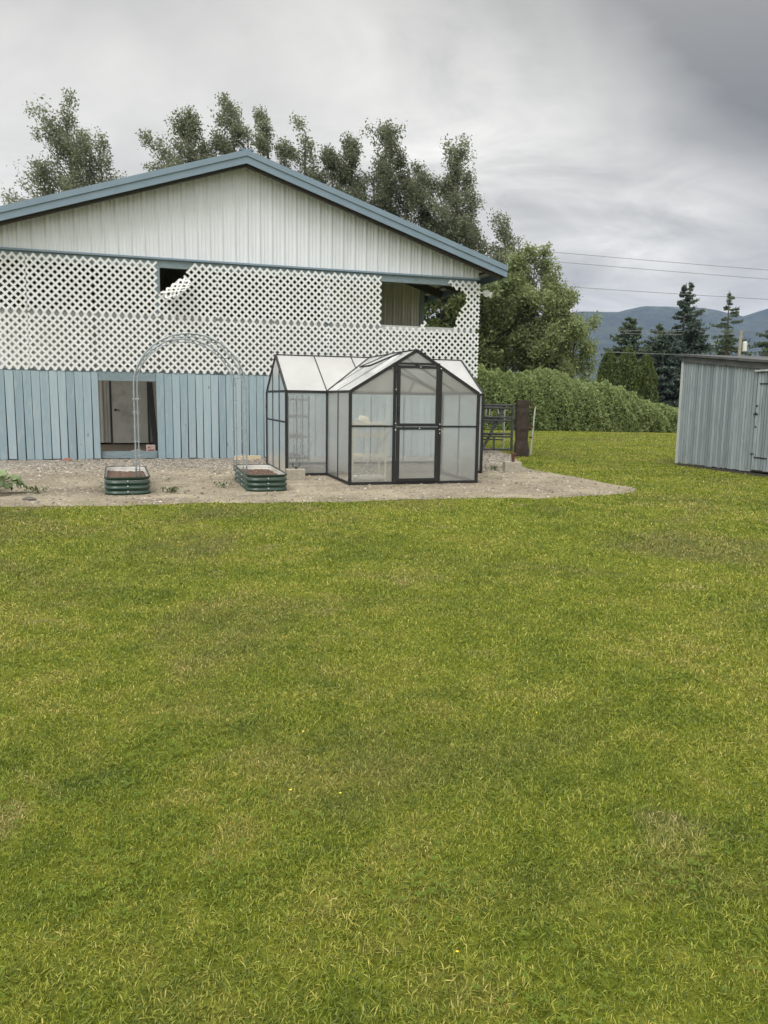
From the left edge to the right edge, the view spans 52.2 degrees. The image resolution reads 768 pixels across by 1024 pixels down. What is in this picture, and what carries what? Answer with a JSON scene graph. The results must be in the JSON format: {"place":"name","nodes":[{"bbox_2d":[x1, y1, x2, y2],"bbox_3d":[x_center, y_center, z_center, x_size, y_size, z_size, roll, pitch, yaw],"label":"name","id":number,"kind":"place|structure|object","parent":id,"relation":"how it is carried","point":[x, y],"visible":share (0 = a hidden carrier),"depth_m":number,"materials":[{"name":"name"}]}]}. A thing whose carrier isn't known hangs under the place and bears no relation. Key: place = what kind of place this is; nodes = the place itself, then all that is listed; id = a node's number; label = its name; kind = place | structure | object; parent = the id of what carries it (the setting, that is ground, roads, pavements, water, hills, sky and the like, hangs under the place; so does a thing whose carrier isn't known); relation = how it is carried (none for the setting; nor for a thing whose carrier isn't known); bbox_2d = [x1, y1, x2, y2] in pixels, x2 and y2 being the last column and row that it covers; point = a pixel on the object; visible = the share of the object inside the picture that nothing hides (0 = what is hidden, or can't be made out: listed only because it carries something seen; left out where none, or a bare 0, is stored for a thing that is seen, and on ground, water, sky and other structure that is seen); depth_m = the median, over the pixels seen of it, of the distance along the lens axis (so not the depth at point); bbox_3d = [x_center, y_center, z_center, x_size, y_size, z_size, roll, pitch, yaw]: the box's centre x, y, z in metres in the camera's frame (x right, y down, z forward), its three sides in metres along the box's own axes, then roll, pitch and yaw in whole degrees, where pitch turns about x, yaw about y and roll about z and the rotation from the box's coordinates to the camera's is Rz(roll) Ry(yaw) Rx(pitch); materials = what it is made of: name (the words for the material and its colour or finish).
{"place":"outdoors","nodes":[
{"label":"outdoors","id":0,"kind":"place"},
{"bbox_2d":[0,430,767,1023],"bbox_3d":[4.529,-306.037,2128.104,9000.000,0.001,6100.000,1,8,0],"label":"ground","id":1,"kind":"structure","parent":0,"point":[374,856],"depth_m":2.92,"materials":[{"name":"green plant"}]},
{"bbox_2d":[1,87,126,204],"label":"poplar tree","id":2,"kind":"object","parent":1,"relation":"on","point":[78,151],"visible":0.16,"depth_m":56.37,"materials":[{"name":"green plant"}]},
{"bbox_2d":[135,105,220,171],"bbox_3d":[-14.757,-18.330,57.834,8.650,22.369,8.573,1,8,0],"label":"poplar tree","id":3,"kind":"object","parent":1,"relation":"on","point":[187,135],"visible":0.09,"depth_m":56.40,"materials":[{"name":"green plant"}]},
{"bbox_2d":[205,91,256,157],"bbox_3d":[-11.434,-19.094,58.789,6.051,23.563,4.470,1,8,0],"label":"poplar tree","id":4,"kind":"object","parent":1,"relation":"on","point":[227,115],"visible":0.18,"depth_m":57.04,"materials":[{"name":"green plant"}]},
{"bbox_2d":[0,148,507,459],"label":"barn","id":5,"kind":"structure","parent":1,"relation":"on","point":[252,261],"depth_m":17.60,"materials":[{"name":"white metal"}]},
{"bbox_2d":[110,366,148,442],"bbox_3d":[-6.712,-2.823,20.666,0.900,2.000,0.111,-2,9,-17],"label":"door","id":6,"kind":"structure","parent":5,"relation":"in","point":[121,391],"depth_m":20.69,"materials":[{"name":"grey wood"}]},
{"bbox_2d":[146,445,154,450],"bbox_3d":[-5.382,-1.464,18.074,0.200,0.170,0.164,-2,9,-17],"label":"box","id":7,"kind":"object","parent":5,"relation":"on","point":[150,447],"visible":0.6,"depth_m":17.99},
{"bbox_2d":[147,382,157,449],"bbox_3d":[-5.514,-2.282,18.675,0.130,1.620,0.031,-6,4,-17],"label":"board","id":8,"kind":"object","parent":5,"relation":"on","point":[152,413],"visible":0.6,"depth_m":18.66,"materials":[{"name":"black wood"}]},
{"bbox_2d":[483,406,505,447],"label":"metal gate","id":9,"kind":"structure","parent":5,"relation":"attached to","point":[503,423],"depth_m":22.40,"materials":[{"name":"metal"}]},
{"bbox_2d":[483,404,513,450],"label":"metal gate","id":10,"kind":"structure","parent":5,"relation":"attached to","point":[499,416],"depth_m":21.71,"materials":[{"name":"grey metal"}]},
{"bbox_2d":[247,104,295,167],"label":"poplar tree","id":11,"kind":"object","parent":1,"relation":"on","point":[263,137],"visible":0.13,"depth_m":56.46,"materials":[{"name":"green plant"}]},
{"bbox_2d":[281,110,321,179],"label":"poplar tree","id":12,"kind":"object","parent":1,"relation":"on","point":[305,155],"visible":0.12,"depth_m":56.55,"materials":[{"name":"green plant"}]},
{"bbox_2d":[0,450,636,506],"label":"gravel bed","id":13,"kind":"object","parent":1,"relation":"on","point":[16,464],"visible":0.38,"depth_m":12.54,"materials":[{"name":"grey gravel"}]},
{"bbox_2d":[0,469,27,490],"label":"rhubarb plant","id":14,"kind":"object","parent":13,"relation":"on","point":[4,477],"visible":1,"depth_m":11.00,"materials":[{"name":"green plant"}]},
{"bbox_2d":[22,497,36,500],"bbox_3d":[-4.727,-0.182,10.437,0.186,0.048,0.132,1,8,0],"label":"stone","id":15,"kind":"object","parent":13,"relation":"on","point":[29,498],"visible":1,"depth_m":10.40,"materials":[{"name":"grey stone"}]},
{"bbox_2d":[18,485,55,492],"bbox_3d":[-4.995,-0.324,11.163,0.488,0.117,0.407,1,8,0],"label":"weed","id":16,"kind":"object","parent":13,"relation":"on","point":[35,488],"visible":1,"depth_m":11.18,"materials":[{"name":"green plant"}]},
{"bbox_2d":[104,466,150,494],"bbox_3d":[-3.939,-0.496,11.990,0.656,0.258,1.936,-2,9,-19],"label":"raised planter","id":17,"kind":"object","parent":13,"relation":"on","point":[121,480],"visible":0.98,"depth_m":11.16,"materials":[{"name":"green metal"}]},
{"bbox_2d":[132,333,247,476],"bbox_3d":[-3.130,-1.695,12.541,1.720,2.215,1.274,-2,9,-18],"label":"arch trellis","id":18,"kind":"object","parent":17,"relation":"on","point":[150,349],"visible":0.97,"depth_m":12.17,"materials":[{"name":"grey metal"}]},
{"bbox_2d":[160,486,188,492],"bbox_3d":[-3.072,-0.333,11.463,0.456,0.111,0.378,1,8,0],"label":"weed","id":19,"kind":"object","parent":13,"relation":"on","point":[172,489],"visible":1,"depth_m":11.46,"materials":[{"name":"green plant"}]},
{"bbox_2d":[213,480,231,487],"bbox_3d":[-2.551,-0.436,12.236,0.388,0.109,0.432,4,9,22],"label":"weed","id":20,"kind":"object","parent":13,"relation":"on","point":[223,484],"visible":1,"depth_m":12.26,"materials":[{"name":"green plant"}]},
{"bbox_2d":[234,455,260,459],"bbox_3d":[-3.095,-1.228,17.729,0.600,0.090,0.100,-2,9,-19],"label":"timber offcut","id":21,"kind":"object","parent":13,"relation":"on","point":[252,457],"visible":0.72,"depth_m":17.69,"materials":[{"name":"beige wood"}]},
{"bbox_2d":[234,464,286,491],"bbox_3d":[-2.013,-0.564,12.653,0.656,0.258,1.936,-2,9,-17],"label":"raised planter","id":22,"kind":"object","parent":13,"relation":"on","point":[262,478],"visible":0.99,"depth_m":11.86,"materials":[{"name":"green metal"}]},
{"bbox_2d":[285,469,304,479],"bbox_3d":[-1.536,-0.652,13.566,0.330,0.185,0.170,-1,8,-11],"label":"concrete block","id":23,"kind":"object","parent":13,"relation":"on","point":[295,474],"depth_m":13.48,"materials":[{"name":"grey concrete"}]},
{"bbox_2d":[288,396,309,472],"bbox_3d":[-1.727,-1.466,14.796,0.408,1.440,1.228,-2,9,-17],"label":"shelving unit","id":24,"kind":"object","parent":13,"relation":"on","point":[296,455],"visible":0.62,"depth_m":14.28,"materials":[{"name":"grey metal"}]},
{"bbox_2d":[351,420,386,481],"bbox_3d":[-0.298,-1.001,13.048,0.588,1.060,0.388,-2,9,-17],"label":"shelving unit","id":25,"kind":"object","parent":13,"relation":"on","point":[378,455],"visible":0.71,"depth_m":12.92,"materials":[{"name":"beige plastic"}]},
{"bbox_2d":[357,415,370,422],"bbox_3d":[-0.309,-1.508,12.969,0.294,0.184,0.319,1,8,0],"label":"tray","id":26,"kind":"object","parent":25,"relation":"on","point":[363,419],"visible":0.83,"depth_m":12.86,"materials":[{"name":"beige plastic"}]},
{"bbox_2d":[266,349,484,484],"bbox_3d":[-0.007,-1.843,14.835,3.857,2.225,4.122,-2,9,-17],"label":"greenhouse","id":27,"kind":"object","parent":13,"relation":"on","point":[453,387],"visible":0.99,"depth_m":14.13,"materials":[{"name":"white"}]},
{"bbox_2d":[395,427,439,481],"bbox_3d":[0.550,-0.960,13.025,0.797,0.900,0.038,-2,9,-17],"label":"half door","id":28,"kind":"structure","parent":27,"relation":"in","point":[397,479],"depth_m":13.01,"materials":[{"name":"black"}]},
{"bbox_2d":[395,365,441,426],"bbox_3d":[0.570,-1.902,12.868,0.797,0.990,0.080,-2,9,-17],"label":"half door","id":29,"kind":"structure","parent":27,"relation":"in","point":[399,367],"depth_m":12.89,"materials":[{"name":"black"}]},
{"bbox_2d":[502,461,521,471],"bbox_3d":[2.571,-0.911,15.726,0.340,0.200,0.200,0,8,-7],"label":"concrete block","id":30,"kind":"object","parent":13,"relation":"on","point":[511,466],"depth_m":15.63,"materials":[{"name":"grey concrete"}]},
{"bbox_2d":[510,453,515,461],"bbox_3d":[2.587,-1.093,15.679,0.110,0.175,0.084,0,8,-6],"label":"stake","id":31,"kind":"object","parent":30,"relation":"on","point":[512,457],"visible":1,"depth_m":15.65,"materials":[{"name":"brown wood"}]},
{"bbox_2d":[311,131,379,207],"bbox_3d":[-3.141,-17.421,58.035,6.032,20.723,5.557,-2,9,-22],"label":"poplar tree","id":32,"kind":"object","parent":1,"relation":"on","point":[334,164],"visible":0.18,"depth_m":56.59,"materials":[{"name":"green plant"}]},
{"bbox_2d":[0,514,767,1023],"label":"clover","id":33,"kind":"object","parent":1,"relation":"on","point":[624,858],"visible":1,"depth_m":2.38,"materials":[{"name":"green plant"}]},
{"bbox_2d":[344,117,430,226],"bbox_3d":[0.005,-17.606,57.879,6.970,21.276,7.333,7,10,35],"label":"poplar tree","id":34,"kind":"object","parent":1,"relation":"on","point":[388,179],"visible":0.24,"depth_m":56.01,"materials":[{"name":"green plant"}]},
{"bbox_2d":[406,159,439,230],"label":"poplar tree","id":35,"kind":"object","parent":1,"relation":"on","point":[424,215],"visible":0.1,"depth_m":57.77,"materials":[{"name":"green plant"}]},
{"bbox_2d":[399,133,524,359],"bbox_3d":[5.674,-17.343,58.166,9.778,21.041,7.080,1,8,0],"label":"poplar tree","id":36,"kind":"object","parent":1,"relation":"on","point":[457,221],"visible":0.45,"depth_m":56.99,"materials":[{"name":"green plant"}]},
{"bbox_2d":[423,275,526,374],"bbox_3d":[2.782,-10.119,45.682,10.456,10.095,9.194,1,8,0],"label":"broadleaf tree","id":37,"kind":"object","parent":1,"relation":"on","point":[451,306],"visible":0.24,"depth_m":43.88,"materials":[{"name":"green plant"}]},
{"bbox_2d":[514,400,528,456],"bbox_3d":[3.531,-2.137,20.012,0.380,1.430,0.339,1,8,0],"label":"timber post","id":38,"kind":"object","parent":1,"relation":"on","point":[521,446],"visible":0.98,"depth_m":19.89,"materials":[{"name":"brown wood"}]},
{"bbox_2d":[529,406,535,454],"bbox_3d":[3.852,-2.101,20.351,0.135,1.272,0.040,1,8,0],"label":"metal post","id":39,"kind":"object","parent":1,"relation":"on","point":[532,427],"visible":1,"depth_m":20.33,"materials":[{"name":"metal"}]},
{"bbox_2d":[466,241,601,390],"bbox_3d":[8.374,-10.729,46.978,9.012,11.133,7.188,3,9,17],"label":"broadleaf tree","id":40,"kind":"object","parent":1,"relation":"on","point":[541,345],"visible":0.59,"depth_m":45.76,"materials":[{"name":"green plant"}]},
{"bbox_2d":[473,363,680,432],"bbox_3d":[5.841,-5.791,39.056,23.617,3.412,3.808,1,8,0],"label":"hedge","id":41,"kind":"object","parent":1,"relation":"on","point":[562,402],"visible":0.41,"depth_m":37.81,"materials":[{"name":"green plant"}]},
{"bbox_2d":[595,349,621,400],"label":"upright cedar","id":42,"kind":"object","parent":1,"relation":"on","point":[612,373],"visible":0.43,"depth_m":56.69,"materials":[{"name":"green plant"}]},
{"bbox_2d":[590,317,652,397],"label":"pine tree","id":43,"kind":"object","parent":1,"relation":"on","point":[624,340],"visible":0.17,"depth_m":72.89,"materials":[{"name":"green plant"}]},
{"bbox_2d":[617,347,641,397],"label":"upright cedar","id":44,"kind":"object","parent":1,"relation":"on","point":[630,380],"visible":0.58,"depth_m":57.08,"materials":[{"name":"green plant"}]},
{"bbox_2d":[636,354,658,402],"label":"upright cedar","id":45,"kind":"object","parent":1,"relation":"on","point":[649,385],"visible":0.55,"depth_m":57.67,"materials":[{"name":"green plant"}]},
{"bbox_2d":[640,322,671,361],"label":"pine tree","id":46,"kind":"object","parent":1,"relation":"on","point":[660,328],"visible":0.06,"depth_m":76.12,"materials":[{"name":"green plant"}]},
{"bbox_2d":[642,334,682,406],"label":"spruce tree","id":47,"kind":"object","parent":1,"relation":"on","point":[662,348],"visible":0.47,"depth_m":60.39,"materials":[{"name":"green plant"}]},
{"bbox_2d":[653,333,682,397],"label":"spruce tree","id":48,"kind":"object","parent":1,"relation":"on","point":[672,339],"visible":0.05,"depth_m":68.19,"materials":[{"name":"green plant"}]},
{"bbox_2d":[671,283,697,341],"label":"spruce tree","id":49,"kind":"object","parent":1,"relation":"on","point":[681,304],"visible":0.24,"depth_m":87.31,"materials":[{"name":"green plant"}]},
{"bbox_2d":[662,336,707,386],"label":"spruce tree","id":50,"kind":"object","parent":1,"relation":"on","point":[683,339],"visible":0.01,"depth_m":70.26,"materials":[{"name":"green plant"}]},
{"bbox_2d":[659,322,718,407],"bbox_3d":[23.834,-10.748,60.854,7.292,8.141,7.772,1,8,0],"label":"spruce tree","id":51,"kind":"object","parent":1,"relation":"on","point":[692,334],"visible":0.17,"depth_m":60.39,"materials":[{"name":"green plant"}]},
{"bbox_2d":[667,281,715,353],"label":"fir tree","id":52,"kind":"object","parent":1,"relation":"on","point":[692,302],"visible":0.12,"depth_m":89.83,"materials":[{"name":"green plant"}]},
{"bbox_2d":[675,354,767,476],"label":"shed","id":53,"kind":"structure","parent":1,"relation":"on","point":[723,411],"depth_m":16.45,"materials":[{"name":"corrugated metal sheet"},{"name":"dark metal"}]},
{"bbox_2d":[750,372,767,471],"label":"door","id":54,"kind":"structure","parent":53,"relation":"in","point":[759,453],"depth_m":15.42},
{"bbox_2d":[713,333,737,355],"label":"tree","id":55,"kind":"object","parent":1,"relation":"on","point":[719,344],"visible":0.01,"depth_m":93.83,"materials":[{"name":"green plant"}]},
{"bbox_2d":[709,291,755,355],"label":"cedar tree","id":56,"kind":"object","parent":1,"relation":"on","point":[728,338],"visible":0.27,"depth_m":87.52,"materials":[{"name":"green plant"}]},
{"bbox_2d":[738,330,746,360],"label":"utility pole","id":57,"kind":"object","parent":1,"relation":"on","point":[743,347],"visible":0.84,"depth_m":68.39,"materials":[{"name":"beige wood"}]},
{"bbox_2d":[594,329,717,331],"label":"power line","id":58,"kind":"object","parent":57,"relation":"attached to","point":[668,331],"visible":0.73,"depth_m":68.00,"materials":[{"name":"black metal"}]},
{"bbox_2d":[594,332,738,334],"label":"power line","id":59,"kind":"object","parent":57,"relation":"attached to","point":[676,334],"visible":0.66,"depth_m":68.06,"materials":[{"name":"black metal"}]},
{"bbox_2d":[747,330,767,355],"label":"cedar tree","id":60,"kind":"object","parent":1,"relation":"on","point":[759,344],"visible":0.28,"depth_m":88.52,"materials":[{"name":"green plant"}]},
{"bbox_2d":[0,306,767,381],"bbox_3d":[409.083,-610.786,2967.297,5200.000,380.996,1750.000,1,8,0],"label":"hills","id":61,"kind":"structure","parent":0,"point":[648,318],"depth_m":2785.61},
{"bbox_2d":[0,0,767,317],"label":"sky","id":62,"kind":"structure","parent":0,"point":[632,129],"materials":[{"name":"grey"}]},
{"bbox_2d":[495,256,762,278],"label":"power line","id":63,"kind":"object","parent":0,"point":[658,270],"visible":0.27,"depth_m":75.38,"materials":[{"name":"black metal"}]},
{"bbox_2d":[500,247,763,269],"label":"power line","id":64,"kind":"object","parent":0,"point":[651,260],"visible":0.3,"depth_m":75.25,"materials":[{"name":"black metal"}]},
{"bbox_2d":[537,284,767,299],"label":"power line","id":65,"kind":"object","parent":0,"point":[659,292],"visible":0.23,"depth_m":75.68,"materials":[{"name":"black metal"}]},
{"bbox_2d":[574,350,767,356],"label":"power line","id":66,"kind":"object","parent":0,"point":[669,354],"visible":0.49,"depth_m":54.92,"materials":[{"name":"black metal"}]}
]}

